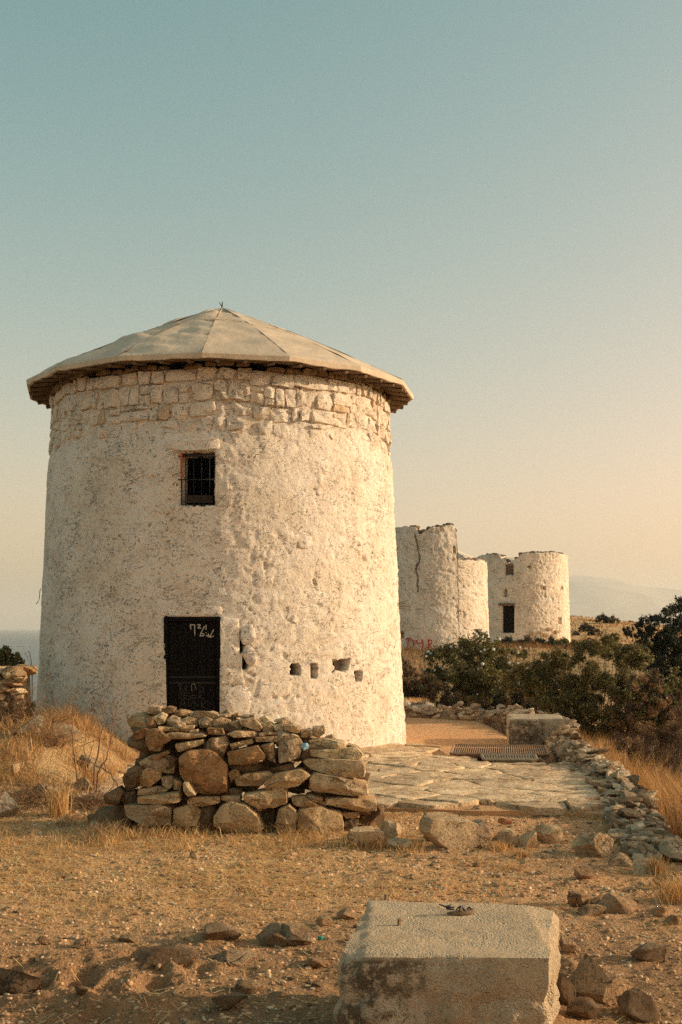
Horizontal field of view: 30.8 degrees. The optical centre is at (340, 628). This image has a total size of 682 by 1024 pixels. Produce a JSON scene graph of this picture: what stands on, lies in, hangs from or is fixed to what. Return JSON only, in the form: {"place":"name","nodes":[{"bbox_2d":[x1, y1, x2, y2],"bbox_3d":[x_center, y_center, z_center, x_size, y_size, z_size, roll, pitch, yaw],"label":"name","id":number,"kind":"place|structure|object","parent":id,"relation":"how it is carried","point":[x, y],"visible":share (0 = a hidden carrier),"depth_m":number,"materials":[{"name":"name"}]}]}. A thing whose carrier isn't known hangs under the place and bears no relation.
{"place":"outdoors","nodes":[
{"label":"outdoors","id":0,"kind":"place"},
{"bbox_2d":[0,629,39,716],"bbox_3d":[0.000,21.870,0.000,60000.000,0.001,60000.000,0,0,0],"label":"sea","id":1,"kind":"structure","parent":0,"point":[21,641],"depth_m":1644.27,"materials":[{"name":"teal liquid"}]},
{"bbox_2d":[73,777,92,789],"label":"boulder","id":2,"kind":"object","parent":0,"point":[81,782],"visible":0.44,"depth_m":13.54,"materials":[{"name":"stone"}]},
{"bbox_2d":[0,617,681,1023],"bbox_3d":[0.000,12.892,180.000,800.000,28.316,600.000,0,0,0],"label":"ground","id":3,"kind":"structure","parent":0,"point":[444,735],"depth_m":8.05,"materials":[{"name":"soil"}]},
{"bbox_2d":[0,791,19,817],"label":"boulder","id":4,"kind":"object","parent":3,"relation":"on","point":[9,806],"visible":0.9,"depth_m":12.13,"materials":[{"name":"stone"}]},
{"bbox_2d":[0,645,24,666],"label":"olive shrub","id":5,"kind":"object","parent":3,"relation":"on","point":[8,657],"visible":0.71,"depth_m":18.46,"materials":[{"name":"green plant"}]},
{"bbox_2d":[7,762,23,774],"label":"stone","id":6,"kind":"object","parent":3,"relation":"on","point":[18,764],"visible":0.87,"depth_m":13.27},
{"bbox_2d":[0,695,36,727],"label":"dry shrub","id":7,"kind":"object","parent":3,"relation":"on","point":[10,707],"visible":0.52,"depth_m":15.35,"materials":[{"name":"brown plant"}]},
{"bbox_2d":[0,664,37,714],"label":"field wall","id":8,"kind":"structure","parent":3,"relation":"on","point":[16,678],"depth_m":15.99,"materials":[{"name":"stone"}]},
{"bbox_2d":[0,968,40,994],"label":"boulder","id":9,"kind":"object","parent":3,"relation":"on","point":[12,982],"visible":0.81,"depth_m":6.54,"materials":[{"name":"stone"}]},
{"bbox_2d":[10,715,43,738],"bbox_3d":[-3.675,1.185,14.394,0.431,0.348,0.324,0,0,-12],"label":"boulder","id":10,"kind":"object","parent":3,"relation":"on","point":[35,720],"visible":0.56,"depth_m":14.29,"materials":[{"name":"stone"}]},
{"bbox_2d":[37,936,50,944],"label":"stone","id":11,"kind":"object","parent":3,"relation":"on","point":[43,940],"visible":1,"depth_m":7.32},
{"bbox_2d":[0,765,92,814],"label":"dead brush","id":12,"kind":"object","parent":3,"relation":"on","point":[31,799],"visible":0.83,"depth_m":12.63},
{"bbox_2d":[0,676,95,728],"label":"dead brush","id":13,"kind":"object","parent":3,"relation":"on","point":[19,706],"visible":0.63,"depth_m":15.26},
{"bbox_2d":[34,783,67,798],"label":"boulder","id":14,"kind":"object","parent":3,"relation":"on","point":[41,786],"visible":0.27,"depth_m":12.88,"materials":[{"name":"stone"}]},
{"bbox_2d":[38,778,75,818],"bbox_3d":[-2.786,1.671,12.242,0.468,0.438,0.453,0,0,45],"label":"grass tuft","id":15,"kind":"object","parent":3,"relation":"on","point":[60,805],"visible":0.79,"depth_m":12.19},
{"bbox_2d":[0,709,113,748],"bbox_3d":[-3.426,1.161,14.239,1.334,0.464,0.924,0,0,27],"label":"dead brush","id":16,"kind":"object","parent":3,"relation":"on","point":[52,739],"visible":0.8,"depth_m":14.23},
{"bbox_2d":[0,800,129,843],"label":"dry grass","id":17,"kind":"structure","parent":3,"relation":"on","point":[100,829],"depth_m":11.11,"materials":[{"name":"plant"}]},
{"bbox_2d":[50,723,81,742],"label":"boulder","id":18,"kind":"object","parent":3,"relation":"on","point":[76,735],"visible":0.41,"depth_m":15.16,"materials":[{"name":"stone"}]},
{"bbox_2d":[0,698,138,814],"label":"dry grass","id":19,"kind":"structure","parent":3,"relation":"on","point":[78,721],"depth_m":14.16,"materials":[{"name":"plant"}]},
{"bbox_2d":[66,682,78,779],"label":"dead stalk","id":20,"kind":"object","parent":3,"relation":"on","point":[74,705],"visible":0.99,"depth_m":13.60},
{"bbox_2d":[75,985,87,995],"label":"stone","id":21,"kind":"object","parent":3,"relation":"on","point":[80,990],"visible":1,"depth_m":6.38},
{"bbox_2d":[73,937,90,949],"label":"stone","id":22,"kind":"object","parent":3,"relation":"on","point":[82,943],"visible":1,"depth_m":7.26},
{"bbox_2d":[44,770,122,812],"bbox_3d":[-2.524,1.702,12.717,0.961,0.491,0.892,0,0,0],"label":"dead brush","id":23,"kind":"object","parent":3,"relation":"on","point":[88,800],"visible":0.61,"depth_m":12.67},
{"bbox_2d":[80,755,101,775],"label":"boulder","id":24,"kind":"object","parent":3,"relation":"on","point":[92,759],"visible":0.48,"depth_m":14.29,"materials":[{"name":"stone"}]},
{"bbox_2d":[73,739,117,786],"bbox_3d":[-2.609,1.528,13.177,0.514,0.699,0.090,0,0,3],"label":"dead stalk","id":25,"kind":"object","parent":3,"relation":"on","point":[105,770],"visible":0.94,"depth_m":13.19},
{"bbox_2d":[118,934,139,942],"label":"stone","id":26,"kind":"object","parent":3,"relation":"on","point":[128,937],"visible":1,"depth_m":7.39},
{"bbox_2d":[136,945,199,970],"bbox_3d":[-0.981,1.848,6.942,0.364,0.124,0.253,0,0,-16],"label":"boulder","id":27,"kind":"object","parent":3,"relation":"on","point":[151,957],"visible":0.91,"depth_m":6.87,"materials":[{"name":"stone"}]},
{"bbox_2d":[0,819,425,856],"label":"dry grass","id":28,"kind":"structure","parent":3,"relation":"on","point":[294,835],"depth_m":10.77,"materials":[{"name":"plant"}]},
{"bbox_2d":[26,301,413,751],"bbox_3d":[-1.955,-1.720,20.300,6.300,7.281,6.300,0,0,0],"label":"windmill","id":29,"kind":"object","parent":3,"relation":"on","point":[220,535],"visible":0.97,"depth_m":17.79,"materials":[{"name":"paint"}]},
{"bbox_2d":[164,616,219,751],"bbox_3d":[-2.096,0.837,17.435,0.834,2.007,0.081,0,0,3],"label":"door","id":30,"kind":"structure","parent":29,"relation":"in","point":[192,644],"depth_m":17.42,"materials":[{"name":"black paint"}]},
{"bbox_2d":[178,451,215,506],"bbox_3d":[-2.034,-2.109,17.549,0.597,0.783,0.228,0,0,0],"label":"window","id":31,"kind":"structure","parent":29,"relation":"in","point":[193,498],"depth_m":17.48,"materials":[{"name":"metal"}]},
{"bbox_2d":[203,922,241,940],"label":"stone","id":32,"kind":"object","parent":3,"relation":"on","point":[217,931],"visible":0.97,"depth_m":7.33,"materials":[{"name":"stone"}]},
{"bbox_2d":[211,991,248,1010],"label":"stone","id":33,"kind":"object","parent":3,"relation":"on","point":[226,1002],"visible":1,"depth_m":6.29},
{"bbox_2d":[87,705,384,834],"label":"dry stone wall","id":34,"kind":"structure","parent":3,"relation":"on","point":[206,778],"depth_m":11.36,"materials":[{"name":"stone"}]},
{"bbox_2d":[215,949,256,966],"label":"boulder","id":35,"kind":"object","parent":3,"relation":"on","point":[235,957],"visible":0.97,"depth_m":7.02,"materials":[{"name":"stone"}]},
{"bbox_2d":[235,980,260,993],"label":"stone","id":36,"kind":"object","parent":3,"relation":"on","point":[246,986],"visible":0.97,"depth_m":6.55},
{"bbox_2d":[256,922,282,943],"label":"boulder","id":37,"kind":"object","parent":3,"relation":"on","point":[270,928],"visible":0.51,"depth_m":7.36,"materials":[{"name":"stone"}]},
{"bbox_2d":[262,931,286,946],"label":"boulder","id":38,"kind":"object","parent":3,"relation":"on","point":[276,938],"visible":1,"depth_m":7.28,"materials":[{"name":"stone"}]},
{"bbox_2d":[280,923,312,946],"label":"boulder","id":39,"kind":"object","parent":3,"relation":"on","point":[294,934],"visible":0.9,"depth_m":7.30,"materials":[{"name":"stone"}]},
{"bbox_2d":[303,957,327,967],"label":"stone","id":40,"kind":"object","parent":3,"relation":"on","point":[312,962],"visible":1,"depth_m":6.91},
{"bbox_2d":[316,916,331,925],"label":"stone","id":41,"kind":"object","parent":3,"relation":"on","point":[323,920],"visible":1,"depth_m":7.72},
{"bbox_2d":[66,743,605,819],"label":"terrace","id":42,"kind":"structure","parent":3,"relation":"on","point":[413,777],"depth_m":13.92,"materials":[{"name":"stone"}]},
{"bbox_2d":[87,689,105,789],"bbox_3d":[-2.686,1.258,13.478,0.258,1.186,0.129,0,0,8],"label":"dead stalk","id":43,"kind":"object","parent":42,"relation":"on","point":[100,731],"visible":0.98,"depth_m":13.50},
{"bbox_2d":[96,699,120,789],"bbox_3d":[-2.514,1.310,13.391,0.292,1.098,0.119,0,0,-21],"label":"dead stalk","id":44,"kind":"object","parent":42,"relation":"on","point":[102,764],"visible":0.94,"depth_m":13.40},
{"bbox_2d":[449,744,549,756],"bbox_3d":[2.270,1.759,17.700,1.431,0.072,1.284,0,0,6],"label":"drain grate","id":45,"kind":"object","parent":42,"relation":"on","point":[463,750],"visible":0.99,"depth_m":17.73,"materials":[{"name":"metal"}]},
{"bbox_2d":[480,754,538,762],"bbox_3d":[2.280,1.759,16.690,0.804,0.072,0.624,0,0,0],"label":"drain grate","id":46,"kind":"object","parent":42,"relation":"on","point":[503,759],"visible":1,"depth_m":16.54,"materials":[{"name":"metal"}]},
{"bbox_2d":[336,909,355,919],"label":"stone","id":47,"kind":"object","parent":3,"relation":"on","point":[347,914],"visible":1,"depth_m":7.88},
{"bbox_2d":[347,826,384,847],"bbox_3d":[0.211,1.808,10.626,0.327,0.209,0.262,0,0,0],"label":"boulder","id":48,"kind":"object","parent":3,"relation":"on","point":[361,832],"visible":0.8,"depth_m":10.52,"materials":[{"name":"stone"}]},
{"bbox_2d":[342,835,391,850],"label":"grass tuft","id":49,"kind":"object","parent":3,"relation":"on","point":[373,846],"visible":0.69,"depth_m":10.49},
{"bbox_2d":[380,820,401,838],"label":"boulder","id":50,"kind":"object","parent":3,"relation":"on","point":[388,828],"visible":0.68,"depth_m":10.90,"materials":[{"name":"stone"}]},
{"bbox_2d":[387,838,411,849],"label":"boulder","id":51,"kind":"object","parent":3,"relation":"on","point":[394,841],"visible":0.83,"depth_m":10.49,"materials":[{"name":"stone"}]},
{"bbox_2d":[404,697,435,704],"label":"grass tuft","id":52,"kind":"object","parent":3,"relation":"on","point":[410,699],"visible":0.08,"depth_m":27.16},
{"bbox_2d":[395,523,489,650],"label":"windmill ruin","id":53,"kind":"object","parent":3,"relation":"on","point":[442,586],"visible":0.55,"depth_m":56.27,"materials":[{"name":"white stone"}]},
{"bbox_2d":[333,900,560,1023],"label":"concrete block","id":54,"kind":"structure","parent":3,"relation":"on","point":[435,963],"depth_m":5.45,"materials":[{"name":"concrete"}]},
{"bbox_2d":[439,904,474,914],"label":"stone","id":55,"kind":"object","parent":54,"relation":"on","point":[465,911],"visible":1,"depth_m":6.20,"materials":[{"name":"beige stone"}]},
{"bbox_2d":[401,654,492,707],"bbox_3d":[2.446,1.556,30.800,2.706,1.909,1.070,0,0,21],"label":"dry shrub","id":56,"kind":"object","parent":3,"relation":"on","point":[425,689],"visible":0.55,"depth_m":30.76,"materials":[{"name":"green plant"}]},
{"bbox_2d":[419,812,491,849],"bbox_3d":[0.951,1.762,10.601,0.598,0.352,0.358,0,0,-15],"label":"boulder","id":57,"kind":"object","parent":3,"relation":"on","point":[446,830],"visible":0.88,"depth_m":10.46,"materials":[{"name":"stone"}]},
{"bbox_2d":[420,628,529,707],"bbox_3d":[3.643,1.444,32.860,3.067,2.899,2.067,0,0,0],"label":"flowering shrub","id":58,"kind":"object","parent":3,"relation":"on","point":[491,670],"visible":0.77,"depth_m":32.70,"materials":[{"name":"green plant"}]},
{"bbox_2d":[471,820,489,833],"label":"boulder","id":59,"kind":"object","parent":3,"relation":"on","point":[482,825],"visible":0.2,"depth_m":10.99,"materials":[{"name":"stone"}]},
{"bbox_2d":[403,700,580,734],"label":"stone wall","id":60,"kind":"structure","parent":3,"relation":"on","point":[495,718],"depth_m":24.98,"materials":[{"name":"stone"}]},
{"bbox_2d":[478,839,514,854],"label":"grass tuft","id":61,"kind":"object","parent":3,"relation":"on","point":[496,846],"visible":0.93,"depth_m":10.41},
{"bbox_2d":[490,642,509,654],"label":"scrub bush","id":62,"kind":"object","parent":3,"relation":"on","point":[502,650],"visible":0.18,"depth_m":52.00,"materials":[{"name":"green plant"}]},
{"bbox_2d":[491,828,517,846],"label":"boulder","id":63,"kind":"object","parent":3,"relation":"on","point":[507,835],"visible":0.81,"depth_m":10.54,"materials":[{"name":"stone"}]},
{"bbox_2d":[498,818,511,824],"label":"stone","id":64,"kind":"object","parent":3,"relation":"on","point":[504,821],"visible":1,"depth_m":11.24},
{"bbox_2d":[494,635,522,646],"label":"scrub bush","id":65,"kind":"object","parent":3,"relation":"on","point":[509,640],"visible":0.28,"depth_m":61.79,"materials":[{"name":"green plant"}]},
{"bbox_2d":[492,861,542,873],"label":"grass tuft","id":66,"kind":"object","parent":3,"relation":"on","point":[505,866],"visible":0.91,"depth_m":9.61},
{"bbox_2d":[507,846,535,860],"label":"grass tuft","id":67,"kind":"object","parent":3,"relation":"on","point":[519,854],"visible":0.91,"depth_m":10.09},
{"bbox_2d":[477,551,570,643],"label":"windmill ruin","id":68,"kind":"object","parent":3,"relation":"on","point":[528,593],"visible":0.66,"depth_m":76.43,"materials":[{"name":"stone"}]},
{"bbox_2d":[503,605,513,632],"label":"door","id":69,"kind":"structure","parent":68,"relation":"in","point":[508,611],"depth_m":76.54,"materials":[{"name":"black paint"}]},
{"bbox_2d":[506,564,513,574],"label":"window","id":70,"kind":"structure","parent":68,"relation":"in","point":[509,569],"depth_m":76.52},
{"bbox_2d":[480,659,571,713],"bbox_3d":[4.404,1.942,28.844,2.444,2.661,1.355,0,0,-27],"label":"dark shrub","id":71,"kind":"object","parent":3,"relation":"on","point":[504,699],"visible":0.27,"depth_m":28.79,"materials":[{"name":"green plant"}]},
{"bbox_2d":[518,830,538,847],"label":"boulder","id":72,"kind":"object","parent":3,"relation":"on","point":[530,839],"visible":0.88,"depth_m":10.54,"materials":[{"name":"stone"}]},
{"bbox_2d":[512,635,550,647],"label":"scrub bush","id":73,"kind":"object","parent":3,"relation":"on","point":[528,639],"visible":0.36,"depth_m":59.98,"materials":[{"name":"green plant"}]},
{"bbox_2d":[506,714,564,758],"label":"concrete block","id":74,"kind":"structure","parent":3,"relation":"on","point":[529,729],"depth_m":19.85,"materials":[{"name":"concrete"}]},
{"bbox_2d":[535,823,563,843],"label":"boulder","id":75,"kind":"object","parent":3,"relation":"on","point":[548,833],"visible":0.81,"depth_m":10.80,"materials":[{"name":"stone"}]},
{"bbox_2d":[541,636,565,648],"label":"scrub bush","id":76,"kind":"object","parent":3,"relation":"on","point":[552,639],"visible":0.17,"depth_m":62.03,"materials":[{"name":"green plant"}]},
{"bbox_2d":[557,976,575,1005],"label":"stone","id":77,"kind":"object","parent":3,"relation":"on","point":[567,990],"visible":0.84,"depth_m":6.37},
{"bbox_2d":[557,636,577,646],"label":"scrub bush","id":78,"kind":"object","parent":3,"relation":"on","point":[565,641],"visible":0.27,"depth_m":63.84,"materials":[{"name":"green plant"}]},
{"bbox_2d":[559,934,577,953],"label":"stone","id":79,"kind":"object","parent":3,"relation":"on","point":[568,944],"visible":0.98,"depth_m":7.15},
{"bbox_2d":[501,629,654,755],"bbox_3d":[4.850,1.661,24.919,3.186,3.303,1.791,0,0,0],"label":"olive shrub","id":80,"kind":"object","parent":3,"relation":"on","point":[579,700],"visible":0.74,"depth_m":24.85,"materials":[{"name":"green plant"}]},
{"bbox_2d":[567,889,591,906],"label":"boulder","id":81,"kind":"object","parent":3,"relation":"on","point":[577,897],"visible":0.95,"depth_m":8.32,"materials":[{"name":"stone"}]},
{"bbox_2d":[574,868,592,878],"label":"stone","id":82,"kind":"object","parent":3,"relation":"on","point":[583,873],"visible":1,"depth_m":9.15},
{"bbox_2d":[566,997,602,1018],"bbox_3d":[1.220,1.925,6.219,0.155,0.133,0.169,0,0,38],"label":"stone","id":83,"kind":"object","parent":3,"relation":"on","point":[584,1007],"visible":0.98,"depth_m":6.19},
{"bbox_2d":[569,637,601,647],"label":"scrub bush","id":84,"kind":"object","parent":3,"relation":"on","point":[590,642],"visible":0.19,"depth_m":57.95,"materials":[{"name":"green plant"}]},
{"bbox_2d":[578,622,594,631],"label":"hill bush","id":85,"kind":"object","parent":3,"relation":"on","point":[585,626],"visible":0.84,"depth_m":104.68,"materials":[{"name":"green plant"}]},
{"bbox_2d":[576,904,606,916],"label":"stone","id":86,"kind":"object","parent":3,"relation":"on","point":[589,910],"visible":0.98,"depth_m":8.09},
{"bbox_2d":[570,832,613,856],"bbox_3d":[2.097,1.801,10.261,0.287,0.244,0.294,0,0,-35],"label":"boulder","id":87,"kind":"object","parent":3,"relation":"on","point":[598,844],"visible":0.88,"depth_m":10.17,"materials":[{"name":"stone"}]},
{"bbox_2d":[569,953,616,1003],"bbox_3d":[1.330,1.850,6.473,0.256,0.254,0.193,0,0,-27],"label":"boulder","id":88,"kind":"object","parent":3,"relation":"on","point":[590,978],"visible":0.91,"depth_m":6.44,"materials":[{"name":"stone"}]},
{"bbox_2d":[587,628,602,635],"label":"hill bush","id":89,"kind":"object","parent":3,"relation":"on","point":[594,632],"visible":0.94,"depth_m":99.78,"materials":[{"name":"green plant"}]},
{"bbox_2d":[590,897,599,903],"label":"stone","id":90,"kind":"object","parent":3,"relation":"on","point":[594,900],"visible":0.43,"depth_m":8.33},
{"bbox_2d":[594,612,605,622],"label":"hill bush","id":91,"kind":"object","parent":3,"relation":"on","point":[599,620],"visible":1,"depth_m":114.77,"materials":[{"name":"green plant"}]},
{"bbox_2d":[602,615,620,623],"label":"hill bush","id":92,"kind":"object","parent":3,"relation":"on","point":[609,620],"visible":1,"depth_m":114.88,"materials":[{"name":"green plant"}]},
{"bbox_2d":[544,721,681,860],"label":"parapet wall","id":93,"kind":"structure","parent":3,"relation":"on","point":[634,816],"depth_m":12.35,"materials":[{"name":"stone"}]},
{"bbox_2d":[606,833,624,843],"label":"boulder","id":94,"kind":"object","parent":3,"relation":"on","point":[616,837],"visible":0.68,"depth_m":10.78,"materials":[{"name":"stone"}]},
{"bbox_2d":[599,892,636,914],"bbox_3d":[1.845,1.834,8.237,0.259,0.155,0.207,0,0,0],"label":"boulder","id":95,"kind":"object","parent":3,"relation":"on","point":[612,903],"visible":0.85,"depth_m":8.18,"materials":[{"name":"stone"}]},
{"bbox_2d":[608,853,632,866],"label":"stone","id":96,"kind":"object","parent":3,"relation":"on","point":[620,859],"visible":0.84,"depth_m":9.69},
{"bbox_2d":[570,615,678,642],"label":"dry grass","id":97,"kind":"structure","parent":3,"relation":"on","point":[616,623],"depth_m":109.81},
{"bbox_2d":[617,987,659,1022],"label":"boulder","id":98,"kind":"object","parent":3,"relation":"on","point":[638,1005],"visible":0.99,"depth_m":6.26,"materials":[{"name":"stone"}]},
{"bbox_2d":[603,667,681,761],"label":"dry shrub","id":99,"kind":"object","parent":3,"relation":"on","point":[657,709],"visible":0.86,"depth_m":23.14,"materials":[{"name":"green plant"}]},
{"bbox_2d":[610,703,681,788],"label":"dry shrub","id":100,"kind":"object","parent":3,"relation":"on","point":[674,730],"visible":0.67,"depth_m":17.47,"materials":[{"name":"brown plant"}]},
{"bbox_2d":[633,858,662,875],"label":"stone","id":101,"kind":"object","parent":3,"relation":"on","point":[640,867],"visible":0.59,"depth_m":9.46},
{"bbox_2d":[630,942,666,960],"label":"boulder","id":102,"kind":"object","parent":3,"relation":"on","point":[649,951],"visible":1,"depth_m":7.01,"materials":[{"name":"stone"}]},
{"bbox_2d":[621,595,681,763],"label":"evergreen tree","id":103,"kind":"object","parent":3,"relation":"on","point":[665,638],"visible":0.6,"depth_m":30.81,"materials":[{"name":"green plant"}]},
{"bbox_2d":[644,852,672,876],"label":"grass tuft","id":104,"kind":"object","parent":3,"relation":"on","point":[655,865],"visible":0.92,"depth_m":9.41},
{"bbox_2d":[650,906,668,916],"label":"stone","id":105,"kind":"object","parent":3,"relation":"on","point":[658,911],"visible":0.99,"depth_m":8.00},
{"bbox_2d":[643,666,681,772],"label":"leafy shrub","id":106,"kind":"object","parent":3,"relation":"on","point":[674,680],"visible":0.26,"depth_m":23.91,"materials":[{"name":"green plant"}]},
{"bbox_2d":[651,874,673,887],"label":"stone","id":107,"kind":"object","parent":3,"relation":"on","point":[664,877],"visible":0.62,"depth_m":8.90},
{"bbox_2d":[644,871,681,906],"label":"grass tuft","id":108,"kind":"object","parent":3,"relation":"on","point":[673,893],"visible":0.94,"depth_m":8.47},
{"bbox_2d":[664,915,681,924],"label":"stone","id":109,"kind":"object","parent":3,"relation":"on","point":[673,920],"visible":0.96,"depth_m":7.83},
{"bbox_2d":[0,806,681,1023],"bbox_3d":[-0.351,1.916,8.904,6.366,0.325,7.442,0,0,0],"label":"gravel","id":110,"kind":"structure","parent":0,"point":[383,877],"depth_m":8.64,"materials":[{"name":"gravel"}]},
{"bbox_2d":[0,0,681,628],"label":"sky","id":111,"kind":"structure","parent":0,"point":[476,205],"materials":[{"name":"blue"}]},
{"bbox_2d":[401,640,671,753],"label":"dry grass","id":112,"kind":"structure","parent":0,"point":[568,648],"depth_m":51.81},
{"bbox_2d":[568,575,681,626],"bbox_3d":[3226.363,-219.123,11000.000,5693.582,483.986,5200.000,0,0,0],"label":"mountain","id":113,"kind":"structure","parent":0,"point":[591,597],"depth_m":9483.54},
{"bbox_2d":[578,727,681,837],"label":"dry grass","id":114,"kind":"structure","parent":0,"point":[669,802],"depth_m":13.48,"materials":[{"name":"plant"}]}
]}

